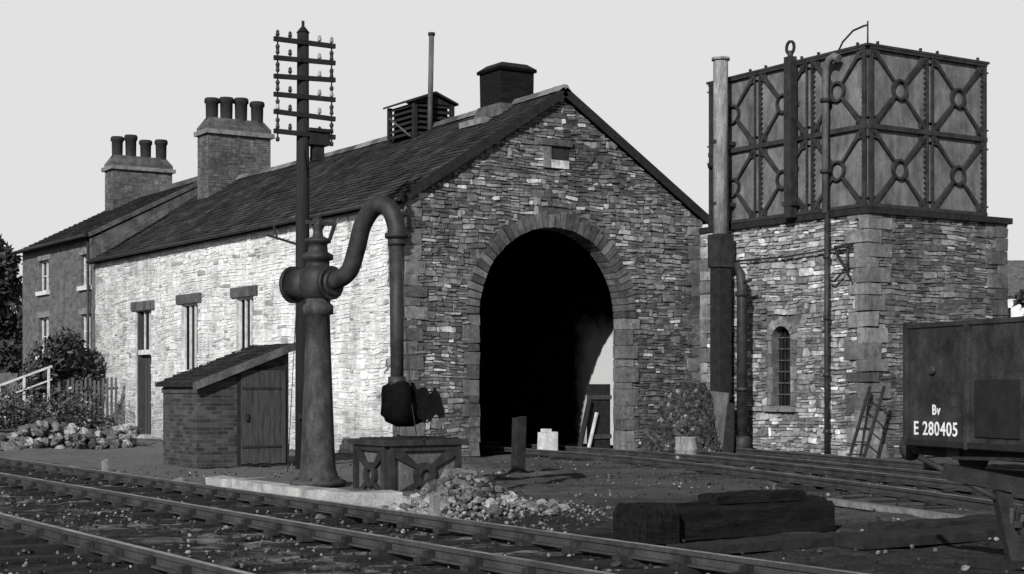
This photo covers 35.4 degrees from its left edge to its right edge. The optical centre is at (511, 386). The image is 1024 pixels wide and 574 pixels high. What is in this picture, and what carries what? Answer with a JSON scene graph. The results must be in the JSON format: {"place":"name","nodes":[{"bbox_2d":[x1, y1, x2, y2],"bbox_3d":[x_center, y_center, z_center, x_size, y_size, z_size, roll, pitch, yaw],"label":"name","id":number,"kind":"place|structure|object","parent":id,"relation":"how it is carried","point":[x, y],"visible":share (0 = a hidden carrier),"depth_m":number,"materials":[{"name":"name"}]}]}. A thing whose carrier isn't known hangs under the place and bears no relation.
{"place":"outdoors","nodes":[
{"label":"outdoors","id":0,"kind":"place"},
{"bbox_2d":[0,426,1023,573],"bbox_3d":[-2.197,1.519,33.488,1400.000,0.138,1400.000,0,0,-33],"label":"ground","id":1,"kind":"structure","parent":0,"point":[146,455],"depth_m":18.66,"materials":[{"name":"grey gravel"}]},
{"bbox_2d":[0,359,10,372],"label":"distant hedge","id":2,"kind":"object","parent":1,"relation":"on","point":[4,369],"depth_m":90.54,"materials":[{"name":"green plant"}]},
{"bbox_2d":[0,242,22,371],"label":"tree","id":3,"kind":"object","parent":1,"relation":"on","point":[10,293],"visible":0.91,"depth_m":75.32,"materials":[{"name":"black plant"}]},
{"bbox_2d":[0,233,22,366],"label":"tree","id":4,"kind":"object","parent":1,"relation":"on","point":[5,335],"visible":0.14,"depth_m":83.76,"materials":[{"name":"plant"}]},
{"bbox_2d":[0,373,22,425],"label":"boundary wall","id":5,"kind":"structure","parent":1,"relation":"on","point":[5,377],"depth_m":60.71,"materials":[{"name":"grey stone"}]},
{"bbox_2d":[4,332,22,372],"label":"conifer tree","id":6,"kind":"object","parent":1,"relation":"on","point":[9,360],"visible":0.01,"depth_m":79.41,"materials":[{"name":"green plant"}]},
{"bbox_2d":[0,365,51,426],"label":"white handrail","id":7,"kind":"object","parent":1,"relation":"on","point":[34,372],"visible":0.53,"depth_m":45.83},
{"bbox_2d":[16,326,105,405],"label":"garden shrub","id":8,"kind":"object","parent":1,"relation":"on","point":[63,354],"visible":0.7,"depth_m":48.73,"materials":[{"name":"black plant"}]},
{"bbox_2d":[0,417,143,450],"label":"dry stone wall","id":9,"kind":"structure","parent":1,"relation":"on","point":[51,432],"depth_m":38.64,"materials":[{"name":"grey stone"}]},
{"bbox_2d":[0,384,115,429],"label":"garden plants","id":10,"kind":"object","parent":9,"relation":"on","point":[68,411],"visible":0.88,"depth_m":39.74,"materials":[{"name":"grey plant"}]},
{"bbox_2d":[54,377,117,423],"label":"picket fence","id":11,"kind":"object","parent":1,"relation":"on","point":[98,388],"visible":0.49,"depth_m":47.28,"materials":[{"name":"wood"}]},
{"bbox_2d":[102,459,107,470],"bbox_3d":[-6.516,1.330,25.703,0.163,0.340,0.163,0,0,-10],"label":"marker post","id":12,"kind":"object","parent":1,"relation":"on","point":[104,464],"visible":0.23,"depth_m":25.68,"materials":[{"name":"concrete"}]},
{"bbox_2d":[23,186,197,422],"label":"walls","id":13,"kind":"structure","parent":1,"relation":"on","point":[54,289],"depth_m":53.50,"materials":[{"name":"brick"}]},
{"bbox_2d":[10,176,197,407],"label":"roof","id":14,"kind":"structure","parent":13,"relation":"on","point":[104,220],"depth_m":53.49,"materials":[{"name":"stone"}]},
{"bbox_2d":[101,134,175,211],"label":"chimney stack","id":15,"kind":"object","parent":14,"relation":"on","point":[130,175],"visible":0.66,"depth_m":57.74,"materials":[{"name":"brick"}]},
{"bbox_2d":[0,512,253,573],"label":"loop line track","id":16,"kind":"structure","parent":1,"relation":"on","point":[25,533],"depth_m":13.89,"materials":[{"name":"metal"}]},
{"bbox_2d":[172,477,182,491],"bbox_3d":[-4.769,1.400,22.903,0.244,0.200,0.244,0,0,-10],"label":"timber post","id":17,"kind":"object","parent":1,"relation":"on","point":[179,479],"visible":0.2,"depth_m":22.88,"materials":[{"name":"wood"}]},
{"bbox_2d":[155,343,294,467],"bbox_3d":[-5.491,0.326,30.708,2.070,2.348,2.040,0,0,-33],"label":"brick hut","id":18,"kind":"object","parent":1,"relation":"on","point":[230,410],"visible":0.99,"depth_m":30.05,"materials":[{"name":"brick"}]},
{"bbox_2d":[237,366,287,466],"bbox_3d":[-4.667,0.560,30.168,1.030,1.880,0.098,0,0,-33],"label":"door","id":19,"kind":"structure","parent":18,"relation":"in","point":[262,391],"depth_m":30.15,"materials":[{"name":"wood"}]},
{"bbox_2d":[266,21,335,471],"bbox_3d":[-4.064,-2.600,29.311,0.989,8.400,2.275,0,0,17],"label":"telegraph pole","id":20,"kind":"object","parent":1,"relation":"on","point":[317,140],"visible":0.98,"depth_m":29.79,"materials":[{"name":"wood"}]},
{"bbox_2d":[205,475,412,507],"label":"stone platform","id":21,"kind":"structure","parent":1,"relation":"on","point":[347,493],"depth_m":19.95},
{"bbox_2d":[279,196,444,486],"bbox_3d":[-1.962,-0.553,20.366,2.390,3.666,0.718,0,0,38],"label":"water crane","id":22,"kind":"object","parent":21,"relation":"on","point":[318,283],"visible":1,"depth_m":20.56,"materials":[{"name":"metal"}]},
{"bbox_2d":[348,436,468,490],"bbox_3d":[-1.325,1.079,20.424,1.200,0.857,1.000,0,0,-33],"label":"cast iron tub","id":23,"kind":"object","parent":21,"relation":"on","point":[404,463],"visible":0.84,"depth_m":20.04,"materials":[{"name":"paint"}]},
{"bbox_2d":[86,32,708,456],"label":"engine shed","id":24,"kind":"structure","parent":1,"relation":"on","point":[552,266],"depth_m":37.40,"materials":[{"name":"stone"}]},
{"bbox_2d":[89,187,197,264],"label":"party wall","id":25,"kind":"structure","parent":24,"relation":"on","point":[105,241],"depth_m":50.38,"materials":[{"name":"grey stone"}]},
{"bbox_2d":[137,297,252,438],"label":"windows and door","id":26,"kind":"structure","parent":24,"relation":"in","point":[246,304],"depth_m":46.55,"materials":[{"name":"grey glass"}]},
{"bbox_2d":[577,384,611,448],"bbox_3d":[1.855,0.725,36.668,1.017,1.550,0.208,0,0,-43],"label":"shed door leaf","id":27,"kind":"structure","parent":24,"relation":"in","point":[596,418],"depth_m":36.75,"materials":[{"name":"grey wood"}]},
{"bbox_2d":[0,457,866,573],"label":"running line track","id":28,"kind":"structure","parent":1,"relation":"on","point":[441,554],"depth_m":15.90,"materials":[{"name":"metal"}]},
{"bbox_2d":[429,492,441,515],"bbox_3d":[-0.874,1.350,18.157,0.183,0.300,0.183,0,0,35],"label":"marker post","id":29,"kind":"object","parent":1,"relation":"on","point":[434,503],"visible":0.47,"depth_m":18.12,"materials":[{"name":"concrete"}]},
{"bbox_2d":[315,468,594,523],"bbox_3d":[-0.443,1.280,19.485,4.876,0.578,2.808,0,0,-33],"label":"rubble heap","id":30,"kind":"object","parent":1,"relation":"on","point":[473,493],"visible":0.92,"depth_m":19.02,"materials":[{"name":"stone"}]},
{"bbox_2d":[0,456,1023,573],"bbox_3d":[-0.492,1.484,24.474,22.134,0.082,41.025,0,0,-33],"label":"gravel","id":31,"kind":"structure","parent":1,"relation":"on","point":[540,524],"depth_m":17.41,"materials":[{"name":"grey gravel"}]},
{"bbox_2d":[507,416,527,472],"bbox_3d":[0.102,1.010,27.712,0.366,0.980,0.366,0,0,35],"label":"timber post","id":32,"kind":"object","parent":1,"relation":"on","point":[518,450],"visible":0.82,"depth_m":27.65,"materials":[{"name":"wood"}]},
{"bbox_2d":[537,429,557,449],"bbox_3d":[0.799,1.199,35.943,0.355,0.499,0.326,0,0,-33],"label":"white box","id":33,"kind":"object","parent":1,"relation":"on","point":[547,439],"visible":0.86,"depth_m":35.82,"materials":[{"name":"white"}]},
{"bbox_2d":[640,381,721,452],"bbox_3d":[4.022,0.724,36.280,2.183,1.676,1.911,0,0,-33],"label":"coal heap","id":34,"kind":"object","parent":1,"relation":"on","point":[686,410],"visible":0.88,"depth_m":35.83,"materials":[{"name":"stone"}]},
{"bbox_2d":[675,437,697,460],"bbox_3d":[3.530,1.262,32.542,0.470,0.475,0.470,0,0,-33],"label":"steel drum","id":35,"kind":"object","parent":1,"relation":"on","point":[685,445],"visible":0.83,"depth_m":32.35,"materials":[{"name":"paint"}]},
{"bbox_2d":[710,391,734,452],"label":"leaning iron sheets","id":36,"kind":"object","parent":1,"relation":"on","point":[724,409],"visible":0.61,"depth_m":35.79,"materials":[{"name":"grey metal"}]},
{"bbox_2d":[613,489,834,544],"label":"timber baulks","id":37,"kind":"object","parent":1,"relation":"on","point":[742,513],"visible":0.98,"depth_m":15.98,"materials":[{"name":"black wood"}]},
{"bbox_2d":[479,441,1023,518],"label":"railway track","id":38,"kind":"structure","parent":1,"relation":"on","point":[691,462],"depth_m":25.82,"materials":[{"name":"metal"}]},
{"bbox_2d":[665,514,1000,553],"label":"old sleepers","id":39,"kind":"object","parent":1,"relation":"on","point":[918,532],"visible":0.94,"depth_m":15.10},
{"bbox_2d":[673,448,1023,478],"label":"siding track","id":40,"kind":"structure","parent":1,"relation":"on","point":[908,468],"depth_m":29.92,"materials":[{"name":"metal"}]},
{"bbox_2d":[899,316,1023,469],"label":"coal wagon","id":41,"kind":"object","parent":40,"relation":"on","point":[963,392],"visible":1,"depth_m":24.19,"materials":[{"name":"paint"}]},
{"bbox_2d":[848,386,885,457],"bbox_3d":[7.178,0.750,32.515,0.809,1.521,0.446,0,0,-41],"label":"short ladder","id":42,"kind":"object","parent":1,"relation":"on","point":[871,429],"visible":0.91,"depth_m":32.50,"materials":[{"name":"wood"}]},
{"bbox_2d":[826,498,963,518],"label":"edging stones","id":43,"kind":"object","parent":1,"relation":"on","point":[890,509],"visible":0.71,"depth_m":19.02,"materials":[{"name":"grey stone"}]},
{"bbox_2d":[917,454,1023,570],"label":"point lever","id":44,"kind":"object","parent":1,"relation":"on","point":[1010,524],"visible":0.97,"depth_m":13.41,"materials":[{"name":"metal"}]},
{"bbox_2d":[1005,260,1023,316],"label":"distant cottage","id":45,"kind":"structure","parent":1,"relation":"on","point":[1015,270],"depth_m":92.69,"materials":[{"name":"paint"}]},
{"bbox_2d":[1012,289,1023,309],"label":"broadleaf tree","id":46,"kind":"object","parent":1,"relation":"on","point":[1019,299],"visible":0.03,"depth_m":72.05,"materials":[{"name":"black plant"}]},
{"bbox_2d":[0,0,1023,312],"label":"sky","id":47,"kind":"structure","parent":0,"point":[76,75],"materials":[{"name":"white"}]},
{"bbox_2d":[699,21,1012,457],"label":"water tower","id":48,"kind":"structure","parent":0,"point":[849,230],"depth_m":34.58,"materials":[{"name":"stone"}]}
]}

